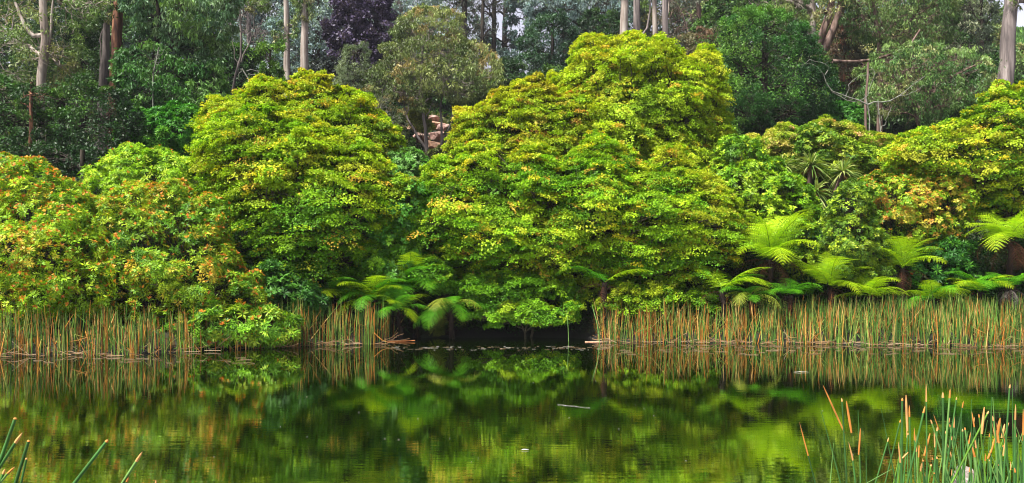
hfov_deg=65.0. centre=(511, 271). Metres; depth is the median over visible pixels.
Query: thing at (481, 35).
gum tree
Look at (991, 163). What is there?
maple tree
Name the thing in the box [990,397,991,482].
rush stem
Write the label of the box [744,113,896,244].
maple tree
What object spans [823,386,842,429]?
rush stem
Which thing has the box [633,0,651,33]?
gum tree
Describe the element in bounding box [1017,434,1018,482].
rush stem
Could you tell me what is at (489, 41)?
forest tree
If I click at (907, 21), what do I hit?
gum tree
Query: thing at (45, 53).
gum tree
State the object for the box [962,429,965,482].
rush stem
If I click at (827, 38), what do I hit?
gum tree
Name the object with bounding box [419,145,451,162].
garden bush
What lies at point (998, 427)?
rush stem
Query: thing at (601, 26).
tree
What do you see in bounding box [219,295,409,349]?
reeds
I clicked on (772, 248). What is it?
tree fern
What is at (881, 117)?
dead tree
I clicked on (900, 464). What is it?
rush stem
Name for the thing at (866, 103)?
dead tree
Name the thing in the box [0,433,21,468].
rush stem
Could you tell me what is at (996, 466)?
rush stem
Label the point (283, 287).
rhododendron shrub
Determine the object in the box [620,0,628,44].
gum tree
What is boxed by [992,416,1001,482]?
rush stem
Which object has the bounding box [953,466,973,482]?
stone
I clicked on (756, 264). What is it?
bank plants
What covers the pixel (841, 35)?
gum tree
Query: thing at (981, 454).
rush stem
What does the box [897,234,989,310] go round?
rhododendron shrub
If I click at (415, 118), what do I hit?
tree
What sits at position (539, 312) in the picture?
maple sapling
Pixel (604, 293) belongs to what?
tree fern
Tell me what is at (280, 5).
forest tree
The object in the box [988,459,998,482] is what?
rush stem
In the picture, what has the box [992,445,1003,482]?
rush stem
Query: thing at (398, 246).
camellia shrub
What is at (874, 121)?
forest tree
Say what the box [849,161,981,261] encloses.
azalea shrub
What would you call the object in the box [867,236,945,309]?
tree fern
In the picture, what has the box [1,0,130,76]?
forest tree
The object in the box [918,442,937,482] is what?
rush stem
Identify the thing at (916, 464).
rush stem
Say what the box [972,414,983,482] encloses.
rush stem
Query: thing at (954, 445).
rush stem
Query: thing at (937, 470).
rush stem
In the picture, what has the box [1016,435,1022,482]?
rush stem
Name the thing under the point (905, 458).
rush stem
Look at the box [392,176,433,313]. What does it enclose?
garden bush
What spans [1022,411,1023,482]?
rush stem
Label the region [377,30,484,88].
forest tree
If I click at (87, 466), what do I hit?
rush stem
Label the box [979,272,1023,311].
tree fern
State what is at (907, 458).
rush stem
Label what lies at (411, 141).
forest tree
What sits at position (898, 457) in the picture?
rush stem
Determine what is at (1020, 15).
sky
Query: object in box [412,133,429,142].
boulder
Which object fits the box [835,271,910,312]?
tree fern
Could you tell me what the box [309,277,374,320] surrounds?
tree fern
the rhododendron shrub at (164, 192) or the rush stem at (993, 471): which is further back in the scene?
the rhododendron shrub at (164, 192)
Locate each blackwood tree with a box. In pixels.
[0,71,148,192]
[0,127,145,255]
[53,0,112,144]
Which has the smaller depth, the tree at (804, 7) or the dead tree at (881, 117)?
the dead tree at (881, 117)
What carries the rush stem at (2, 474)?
on the water
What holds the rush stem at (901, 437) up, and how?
on the water
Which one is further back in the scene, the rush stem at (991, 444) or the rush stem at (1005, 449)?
the rush stem at (991, 444)
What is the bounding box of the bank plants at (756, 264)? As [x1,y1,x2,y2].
[0,205,1023,319]
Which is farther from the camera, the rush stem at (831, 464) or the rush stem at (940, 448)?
the rush stem at (940, 448)
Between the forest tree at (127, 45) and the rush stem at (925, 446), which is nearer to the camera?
the rush stem at (925, 446)
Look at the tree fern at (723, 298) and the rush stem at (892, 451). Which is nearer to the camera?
the rush stem at (892, 451)
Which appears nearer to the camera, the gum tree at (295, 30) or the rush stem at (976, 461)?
the rush stem at (976, 461)
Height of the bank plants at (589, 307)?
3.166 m
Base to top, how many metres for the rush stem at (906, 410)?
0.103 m
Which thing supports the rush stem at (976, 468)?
on the ground
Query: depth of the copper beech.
48.55 m
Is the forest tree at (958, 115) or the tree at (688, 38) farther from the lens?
the tree at (688, 38)
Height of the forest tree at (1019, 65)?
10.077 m
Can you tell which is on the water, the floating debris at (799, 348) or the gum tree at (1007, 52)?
the floating debris at (799, 348)
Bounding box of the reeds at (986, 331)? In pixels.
[591,292,1023,347]
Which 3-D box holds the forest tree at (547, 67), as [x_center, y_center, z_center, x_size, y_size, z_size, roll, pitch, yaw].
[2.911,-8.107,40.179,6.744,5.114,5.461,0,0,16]
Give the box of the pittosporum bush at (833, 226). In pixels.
[815,178,899,305]
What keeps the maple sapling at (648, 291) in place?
on the ground
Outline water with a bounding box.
[0,337,1023,482]
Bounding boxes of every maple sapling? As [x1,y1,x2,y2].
[406,253,503,314]
[460,294,586,338]
[466,268,585,337]
[590,278,728,322]
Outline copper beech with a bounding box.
[318,0,404,90]
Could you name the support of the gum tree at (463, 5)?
on the ground
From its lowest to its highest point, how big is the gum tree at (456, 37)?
8.757 m
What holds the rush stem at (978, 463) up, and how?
on the water
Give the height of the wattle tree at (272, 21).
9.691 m
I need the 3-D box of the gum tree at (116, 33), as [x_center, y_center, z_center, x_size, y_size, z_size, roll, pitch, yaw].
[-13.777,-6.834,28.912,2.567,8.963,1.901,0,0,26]
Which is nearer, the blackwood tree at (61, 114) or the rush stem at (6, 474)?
the rush stem at (6, 474)
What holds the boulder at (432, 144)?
on the ground
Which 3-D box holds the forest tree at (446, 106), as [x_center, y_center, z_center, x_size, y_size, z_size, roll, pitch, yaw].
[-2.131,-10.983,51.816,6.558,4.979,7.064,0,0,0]
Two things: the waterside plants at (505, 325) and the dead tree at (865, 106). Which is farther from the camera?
the dead tree at (865, 106)
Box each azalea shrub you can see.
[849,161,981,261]
[880,125,954,218]
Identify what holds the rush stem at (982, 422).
on the ground
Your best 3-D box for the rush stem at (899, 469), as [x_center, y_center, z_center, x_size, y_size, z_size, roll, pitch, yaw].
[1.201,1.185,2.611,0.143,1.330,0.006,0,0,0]
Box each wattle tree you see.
[244,34,288,94]
[260,0,350,75]
[308,52,361,88]
[357,83,411,160]
[394,107,416,147]
[694,0,844,180]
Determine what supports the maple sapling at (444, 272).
on the ground
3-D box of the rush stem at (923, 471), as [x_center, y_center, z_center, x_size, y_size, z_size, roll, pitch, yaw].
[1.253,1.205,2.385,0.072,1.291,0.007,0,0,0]
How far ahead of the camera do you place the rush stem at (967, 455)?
2.79 m
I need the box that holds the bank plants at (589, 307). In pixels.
[9,235,1023,334]
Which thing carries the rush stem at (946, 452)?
on the water
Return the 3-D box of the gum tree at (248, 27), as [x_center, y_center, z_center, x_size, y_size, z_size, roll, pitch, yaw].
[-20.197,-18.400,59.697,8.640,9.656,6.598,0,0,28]
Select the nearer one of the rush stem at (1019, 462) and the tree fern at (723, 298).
the rush stem at (1019, 462)
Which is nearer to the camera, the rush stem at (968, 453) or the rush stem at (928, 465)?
the rush stem at (928, 465)
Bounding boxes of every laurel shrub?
[112,99,200,181]
[172,118,220,178]
[760,100,870,137]
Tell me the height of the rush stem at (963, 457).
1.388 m
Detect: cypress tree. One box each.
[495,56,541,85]
[505,6,581,77]
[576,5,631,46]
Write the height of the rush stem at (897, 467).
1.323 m
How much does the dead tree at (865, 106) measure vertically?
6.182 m
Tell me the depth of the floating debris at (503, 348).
16.86 m
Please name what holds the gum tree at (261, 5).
on the ground
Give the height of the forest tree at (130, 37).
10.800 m
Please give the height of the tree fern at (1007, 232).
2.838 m
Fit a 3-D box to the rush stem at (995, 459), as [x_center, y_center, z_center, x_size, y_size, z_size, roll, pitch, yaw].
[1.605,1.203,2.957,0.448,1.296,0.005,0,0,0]
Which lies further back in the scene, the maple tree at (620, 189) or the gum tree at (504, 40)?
the gum tree at (504, 40)
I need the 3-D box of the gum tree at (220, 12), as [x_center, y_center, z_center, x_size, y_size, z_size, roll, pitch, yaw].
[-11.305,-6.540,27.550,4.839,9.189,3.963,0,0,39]
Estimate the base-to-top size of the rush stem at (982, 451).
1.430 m
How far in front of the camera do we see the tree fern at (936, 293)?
18.22 m
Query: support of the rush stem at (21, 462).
on the ground
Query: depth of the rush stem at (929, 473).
2.24 m
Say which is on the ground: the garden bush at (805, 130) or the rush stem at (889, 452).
the garden bush at (805, 130)
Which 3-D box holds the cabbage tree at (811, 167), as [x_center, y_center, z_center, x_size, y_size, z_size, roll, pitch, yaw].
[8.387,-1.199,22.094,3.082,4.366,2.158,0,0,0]
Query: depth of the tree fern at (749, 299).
18.57 m
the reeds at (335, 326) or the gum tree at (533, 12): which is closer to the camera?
the reeds at (335, 326)
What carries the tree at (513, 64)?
on the ground
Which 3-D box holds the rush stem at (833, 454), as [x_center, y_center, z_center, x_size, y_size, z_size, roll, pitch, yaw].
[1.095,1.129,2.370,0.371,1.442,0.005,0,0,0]
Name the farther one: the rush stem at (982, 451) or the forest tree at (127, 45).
the forest tree at (127, 45)
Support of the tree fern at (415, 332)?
on the ground
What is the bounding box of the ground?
[3,48,1023,355]
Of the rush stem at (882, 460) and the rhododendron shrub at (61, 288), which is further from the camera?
the rhododendron shrub at (61, 288)
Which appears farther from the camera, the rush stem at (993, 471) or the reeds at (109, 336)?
the reeds at (109, 336)
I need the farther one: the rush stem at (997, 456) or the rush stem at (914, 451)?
the rush stem at (997, 456)
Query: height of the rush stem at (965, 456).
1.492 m
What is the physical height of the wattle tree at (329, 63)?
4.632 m
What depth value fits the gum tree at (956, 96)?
29.84 m
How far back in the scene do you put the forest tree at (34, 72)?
50.44 m
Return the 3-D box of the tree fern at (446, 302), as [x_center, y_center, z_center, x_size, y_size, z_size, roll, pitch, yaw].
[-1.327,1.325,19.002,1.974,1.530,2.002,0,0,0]
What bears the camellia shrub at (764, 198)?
on the ground
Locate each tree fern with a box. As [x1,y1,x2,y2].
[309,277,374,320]
[326,275,423,325]
[371,294,428,340]
[375,251,451,338]
[413,296,494,338]
[553,266,652,336]
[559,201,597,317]
[686,266,773,328]
[720,208,818,308]
[721,285,780,325]
[756,278,820,328]
[785,251,874,319]
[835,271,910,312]
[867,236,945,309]
[902,279,970,321]
[945,271,1023,305]
[964,209,1023,300]
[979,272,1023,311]
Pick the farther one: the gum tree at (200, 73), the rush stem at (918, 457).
the gum tree at (200, 73)
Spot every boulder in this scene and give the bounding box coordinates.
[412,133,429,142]
[428,115,439,121]
[428,140,439,152]
[429,131,443,142]
[430,121,445,130]
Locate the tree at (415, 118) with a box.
[406,108,436,149]
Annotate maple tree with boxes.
[181,100,420,311]
[184,67,407,249]
[381,128,759,309]
[440,71,609,216]
[545,29,750,204]
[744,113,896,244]
[869,79,1023,298]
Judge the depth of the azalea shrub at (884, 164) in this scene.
22.01 m
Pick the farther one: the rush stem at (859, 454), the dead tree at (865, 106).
the dead tree at (865, 106)
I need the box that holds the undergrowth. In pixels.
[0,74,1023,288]
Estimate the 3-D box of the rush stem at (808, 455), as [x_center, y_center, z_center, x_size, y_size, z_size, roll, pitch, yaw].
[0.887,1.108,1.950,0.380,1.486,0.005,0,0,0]
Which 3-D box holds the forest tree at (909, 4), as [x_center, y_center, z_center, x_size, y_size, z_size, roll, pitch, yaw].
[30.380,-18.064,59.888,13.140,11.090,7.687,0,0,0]
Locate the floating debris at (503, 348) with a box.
[392,346,597,349]
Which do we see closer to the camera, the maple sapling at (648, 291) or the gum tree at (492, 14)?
the maple sapling at (648, 291)
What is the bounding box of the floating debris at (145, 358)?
[33,357,254,363]
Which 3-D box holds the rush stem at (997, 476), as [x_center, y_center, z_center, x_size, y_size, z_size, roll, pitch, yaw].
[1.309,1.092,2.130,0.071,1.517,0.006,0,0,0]
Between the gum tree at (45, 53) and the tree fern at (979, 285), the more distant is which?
the gum tree at (45, 53)
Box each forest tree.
[0,0,123,96]
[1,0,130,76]
[26,0,154,62]
[82,0,218,108]
[129,0,276,66]
[133,4,252,97]
[176,41,268,107]
[182,0,331,74]
[254,0,408,63]
[347,100,417,169]
[354,0,501,69]
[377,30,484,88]
[432,69,506,131]
[497,0,651,74]
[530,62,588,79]
[570,0,707,57]
[632,0,747,48]
[687,0,806,89]
[688,0,866,87]
[728,53,846,132]
[798,6,935,131]
[836,0,989,42]
[846,9,998,135]
[871,0,1023,84]
[909,65,1023,137]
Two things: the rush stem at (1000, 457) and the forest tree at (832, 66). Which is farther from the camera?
the forest tree at (832, 66)
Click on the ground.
(579, 332)
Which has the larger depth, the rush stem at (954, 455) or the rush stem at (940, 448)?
the rush stem at (954, 455)
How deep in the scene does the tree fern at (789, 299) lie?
18.50 m
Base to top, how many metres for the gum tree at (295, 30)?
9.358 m
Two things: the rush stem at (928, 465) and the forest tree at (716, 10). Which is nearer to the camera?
the rush stem at (928, 465)
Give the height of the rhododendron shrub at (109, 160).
3.918 m
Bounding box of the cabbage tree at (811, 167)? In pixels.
[776,150,861,297]
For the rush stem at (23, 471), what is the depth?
2.35 m
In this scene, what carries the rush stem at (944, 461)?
on the water
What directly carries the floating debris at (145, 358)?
on the water
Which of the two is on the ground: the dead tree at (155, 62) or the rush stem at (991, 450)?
the dead tree at (155, 62)
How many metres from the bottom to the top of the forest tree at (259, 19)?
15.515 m
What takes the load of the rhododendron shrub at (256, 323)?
on the ground
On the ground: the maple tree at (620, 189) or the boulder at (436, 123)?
the maple tree at (620, 189)
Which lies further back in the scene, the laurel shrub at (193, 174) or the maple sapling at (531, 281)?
the laurel shrub at (193, 174)
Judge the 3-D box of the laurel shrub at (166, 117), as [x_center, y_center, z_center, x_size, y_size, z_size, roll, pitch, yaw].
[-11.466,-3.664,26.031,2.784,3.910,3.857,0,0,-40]
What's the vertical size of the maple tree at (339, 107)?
6.440 m
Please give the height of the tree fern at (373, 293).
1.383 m
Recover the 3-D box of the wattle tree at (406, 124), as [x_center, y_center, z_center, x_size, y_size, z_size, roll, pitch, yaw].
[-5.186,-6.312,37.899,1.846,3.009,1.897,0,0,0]
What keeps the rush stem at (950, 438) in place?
on the water
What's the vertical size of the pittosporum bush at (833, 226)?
3.533 m
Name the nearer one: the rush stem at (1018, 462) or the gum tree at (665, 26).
the rush stem at (1018, 462)
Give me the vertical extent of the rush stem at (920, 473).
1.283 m
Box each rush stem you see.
[0,417,16,462]
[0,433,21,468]
[0,469,4,482]
[1,467,14,482]
[14,440,29,482]
[20,458,27,482]
[73,440,108,482]
[121,452,141,482]
[799,422,815,482]
[821,412,840,482]
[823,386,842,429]
[830,443,833,482]
[841,398,846,482]
[846,401,851,432]
[849,444,855,482]
[858,416,860,482]
[858,428,860,454]
[875,438,888,482]
[881,409,895,482]
[884,420,900,482]
[893,449,900,482]
[896,434,900,482]
[897,432,903,482]
[898,442,902,482]
[900,398,902,482]
[903,433,908,482]
[905,395,907,430]
[906,407,924,482]
[906,431,908,476]
[909,406,911,482]
[914,428,915,480]
[915,442,917,482]
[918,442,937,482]
[918,446,919,472]
[918,463,921,482]
[922,460,924,482]
[923,433,930,455]
[926,386,927,482]
[928,464,931,482]
[930,420,950,482]
[933,414,957,482]
[933,427,937,482]
[934,434,937,480]
[936,457,939,482]
[942,389,950,482]
[942,392,944,482]
[945,397,956,482]
[946,401,963,482]
[949,425,958,482]
[951,411,988,482]
[952,417,954,478]
[959,409,961,482]
[961,433,967,481]
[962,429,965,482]
[963,432,970,479]
[964,428,973,482]
[970,399,971,482]
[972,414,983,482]
[972,447,979,482]
[974,440,978,482]
[975,440,981,482]
[976,420,987,482]
[978,415,986,482]
[981,407,984,433]
[987,433,989,478]
[987,438,994,458]
[988,423,1008,482]
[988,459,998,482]
[989,451,1005,482]
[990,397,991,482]
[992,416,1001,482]
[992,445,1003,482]
[993,403,998,481]
[993,425,1000,482]
[996,418,1000,434]
[997,435,1002,482]
[999,413,1010,482]
[1003,385,1010,482]
[1012,388,1013,482]
[1014,404,1015,482]
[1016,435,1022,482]
[1016,443,1016,473]
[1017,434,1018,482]
[1021,435,1022,482]
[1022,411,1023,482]
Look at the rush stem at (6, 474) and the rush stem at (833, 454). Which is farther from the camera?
the rush stem at (833, 454)
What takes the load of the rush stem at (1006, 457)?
on the water
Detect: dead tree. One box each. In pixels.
[152,43,166,133]
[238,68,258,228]
[801,59,924,129]
[864,62,868,129]
[877,101,891,131]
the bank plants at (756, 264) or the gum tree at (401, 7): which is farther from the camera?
the gum tree at (401, 7)
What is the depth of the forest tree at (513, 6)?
66.53 m
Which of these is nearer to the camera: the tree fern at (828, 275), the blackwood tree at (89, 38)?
the tree fern at (828, 275)
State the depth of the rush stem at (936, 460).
2.61 m
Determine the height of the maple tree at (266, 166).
5.304 m
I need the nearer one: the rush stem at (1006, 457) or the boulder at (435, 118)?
the rush stem at (1006, 457)
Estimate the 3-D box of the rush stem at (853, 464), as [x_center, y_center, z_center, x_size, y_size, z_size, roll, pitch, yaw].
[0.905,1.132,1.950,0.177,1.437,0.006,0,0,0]
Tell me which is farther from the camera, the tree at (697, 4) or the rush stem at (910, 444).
the tree at (697, 4)
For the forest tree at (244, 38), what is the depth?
48.65 m
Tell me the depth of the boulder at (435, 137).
40.14 m
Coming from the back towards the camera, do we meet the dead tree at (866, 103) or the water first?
the dead tree at (866, 103)
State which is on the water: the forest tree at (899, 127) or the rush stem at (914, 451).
the rush stem at (914, 451)
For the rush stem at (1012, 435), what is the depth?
2.43 m
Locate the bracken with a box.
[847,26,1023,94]
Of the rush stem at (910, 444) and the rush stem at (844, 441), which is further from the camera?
the rush stem at (910, 444)
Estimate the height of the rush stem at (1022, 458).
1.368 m
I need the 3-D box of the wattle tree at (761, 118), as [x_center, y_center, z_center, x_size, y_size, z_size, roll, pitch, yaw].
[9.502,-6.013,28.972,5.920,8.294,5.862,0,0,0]
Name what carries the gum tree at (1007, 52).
on the ground
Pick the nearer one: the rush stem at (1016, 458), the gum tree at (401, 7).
the rush stem at (1016, 458)
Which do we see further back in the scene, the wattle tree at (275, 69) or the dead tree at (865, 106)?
the dead tree at (865, 106)
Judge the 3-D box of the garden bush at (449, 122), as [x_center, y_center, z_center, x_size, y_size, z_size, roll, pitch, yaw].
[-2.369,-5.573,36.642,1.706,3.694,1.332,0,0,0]
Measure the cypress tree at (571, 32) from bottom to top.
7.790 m
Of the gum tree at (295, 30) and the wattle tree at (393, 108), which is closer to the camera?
the wattle tree at (393, 108)
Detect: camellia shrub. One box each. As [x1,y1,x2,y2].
[349,227,427,321]
[360,178,432,318]
[707,133,837,296]
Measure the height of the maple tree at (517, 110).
7.006 m
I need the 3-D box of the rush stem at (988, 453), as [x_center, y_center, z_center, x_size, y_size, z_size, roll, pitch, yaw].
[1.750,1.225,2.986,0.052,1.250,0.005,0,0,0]
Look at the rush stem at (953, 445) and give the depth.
2.69 m
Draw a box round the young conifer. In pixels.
[332,41,374,94]
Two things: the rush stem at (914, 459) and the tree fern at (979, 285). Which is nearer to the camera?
the rush stem at (914, 459)
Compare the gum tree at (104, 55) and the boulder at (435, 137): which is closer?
the gum tree at (104, 55)
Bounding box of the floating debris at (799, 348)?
[602,345,1019,354]
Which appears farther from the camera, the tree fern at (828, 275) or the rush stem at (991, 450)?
the tree fern at (828, 275)
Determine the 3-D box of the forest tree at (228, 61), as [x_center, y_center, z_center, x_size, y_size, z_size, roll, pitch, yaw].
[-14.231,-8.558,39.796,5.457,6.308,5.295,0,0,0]
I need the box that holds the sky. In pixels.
[3,0,1023,74]
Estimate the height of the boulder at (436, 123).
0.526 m
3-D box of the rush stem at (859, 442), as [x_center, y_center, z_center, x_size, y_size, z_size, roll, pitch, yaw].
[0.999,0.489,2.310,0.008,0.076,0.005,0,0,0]
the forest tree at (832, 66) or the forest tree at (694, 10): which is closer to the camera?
the forest tree at (832, 66)
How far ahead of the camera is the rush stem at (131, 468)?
2.35 m
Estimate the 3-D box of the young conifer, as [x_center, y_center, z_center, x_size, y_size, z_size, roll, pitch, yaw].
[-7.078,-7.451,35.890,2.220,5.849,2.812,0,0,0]
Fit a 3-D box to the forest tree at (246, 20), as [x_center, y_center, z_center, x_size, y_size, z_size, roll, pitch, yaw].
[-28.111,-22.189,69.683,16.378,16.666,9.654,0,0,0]
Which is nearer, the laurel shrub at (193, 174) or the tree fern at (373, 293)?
the tree fern at (373, 293)
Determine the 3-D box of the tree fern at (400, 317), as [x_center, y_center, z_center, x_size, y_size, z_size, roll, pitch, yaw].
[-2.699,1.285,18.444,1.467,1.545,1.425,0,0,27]
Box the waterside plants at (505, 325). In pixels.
[211,301,627,341]
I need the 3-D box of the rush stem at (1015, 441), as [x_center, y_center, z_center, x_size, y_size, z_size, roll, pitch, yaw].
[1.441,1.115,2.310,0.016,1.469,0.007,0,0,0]
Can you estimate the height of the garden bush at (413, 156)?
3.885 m
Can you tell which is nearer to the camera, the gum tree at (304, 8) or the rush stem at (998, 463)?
the rush stem at (998, 463)
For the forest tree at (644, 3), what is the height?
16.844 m
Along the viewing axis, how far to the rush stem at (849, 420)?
2.01 m
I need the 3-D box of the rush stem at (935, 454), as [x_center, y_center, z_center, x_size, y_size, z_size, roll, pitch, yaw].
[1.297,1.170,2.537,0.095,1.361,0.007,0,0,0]
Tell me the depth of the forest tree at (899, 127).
43.08 m
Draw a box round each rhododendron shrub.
[0,151,122,331]
[64,177,273,333]
[78,141,210,252]
[159,295,305,350]
[228,257,331,320]
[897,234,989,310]
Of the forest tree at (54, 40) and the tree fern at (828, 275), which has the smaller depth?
the tree fern at (828, 275)
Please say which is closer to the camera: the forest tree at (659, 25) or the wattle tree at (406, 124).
the wattle tree at (406, 124)
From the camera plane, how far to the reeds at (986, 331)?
17.89 m
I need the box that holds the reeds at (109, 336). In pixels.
[0,299,263,357]
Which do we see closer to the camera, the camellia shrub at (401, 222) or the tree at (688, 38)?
the camellia shrub at (401, 222)
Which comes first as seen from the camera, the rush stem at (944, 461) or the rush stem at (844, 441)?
the rush stem at (944, 461)
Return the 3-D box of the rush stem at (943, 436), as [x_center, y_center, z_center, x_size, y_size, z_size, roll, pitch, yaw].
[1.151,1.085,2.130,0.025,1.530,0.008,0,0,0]
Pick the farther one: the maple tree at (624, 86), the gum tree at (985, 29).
the gum tree at (985, 29)
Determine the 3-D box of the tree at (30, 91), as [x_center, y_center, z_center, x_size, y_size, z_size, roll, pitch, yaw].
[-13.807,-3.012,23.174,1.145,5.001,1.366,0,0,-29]
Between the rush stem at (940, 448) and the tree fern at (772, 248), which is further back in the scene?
the tree fern at (772, 248)
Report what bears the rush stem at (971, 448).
on the water
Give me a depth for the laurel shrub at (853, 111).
29.07 m
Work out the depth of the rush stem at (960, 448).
2.19 m
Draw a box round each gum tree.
[0,0,118,199]
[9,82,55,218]
[92,0,113,191]
[106,1,122,189]
[106,38,235,121]
[115,0,247,124]
[223,0,282,67]
[227,0,272,95]
[270,0,299,96]
[289,0,315,109]
[359,3,506,155]
[371,0,444,59]
[444,0,477,67]
[467,0,501,60]
[467,0,514,64]
[475,0,527,54]
[520,0,632,32]
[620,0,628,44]
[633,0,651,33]
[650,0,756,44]
[652,0,669,99]
[662,0,668,37]
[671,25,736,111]
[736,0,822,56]
[810,0,857,98]
[822,10,872,99]
[832,29,1006,126]
[837,0,965,132]
[926,0,1003,65]
[997,0,1023,197]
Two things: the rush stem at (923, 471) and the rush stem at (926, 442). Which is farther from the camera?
the rush stem at (923, 471)
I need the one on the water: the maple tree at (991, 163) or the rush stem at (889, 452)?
the rush stem at (889, 452)
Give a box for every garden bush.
[374,146,429,185]
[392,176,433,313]
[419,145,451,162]
[443,114,474,140]
[790,122,886,233]
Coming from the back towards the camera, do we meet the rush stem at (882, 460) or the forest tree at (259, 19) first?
the forest tree at (259, 19)
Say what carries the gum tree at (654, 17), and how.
on the ground
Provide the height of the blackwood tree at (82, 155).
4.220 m
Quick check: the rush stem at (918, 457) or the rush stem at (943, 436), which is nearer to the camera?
the rush stem at (943, 436)
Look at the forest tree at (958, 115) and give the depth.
32.23 m

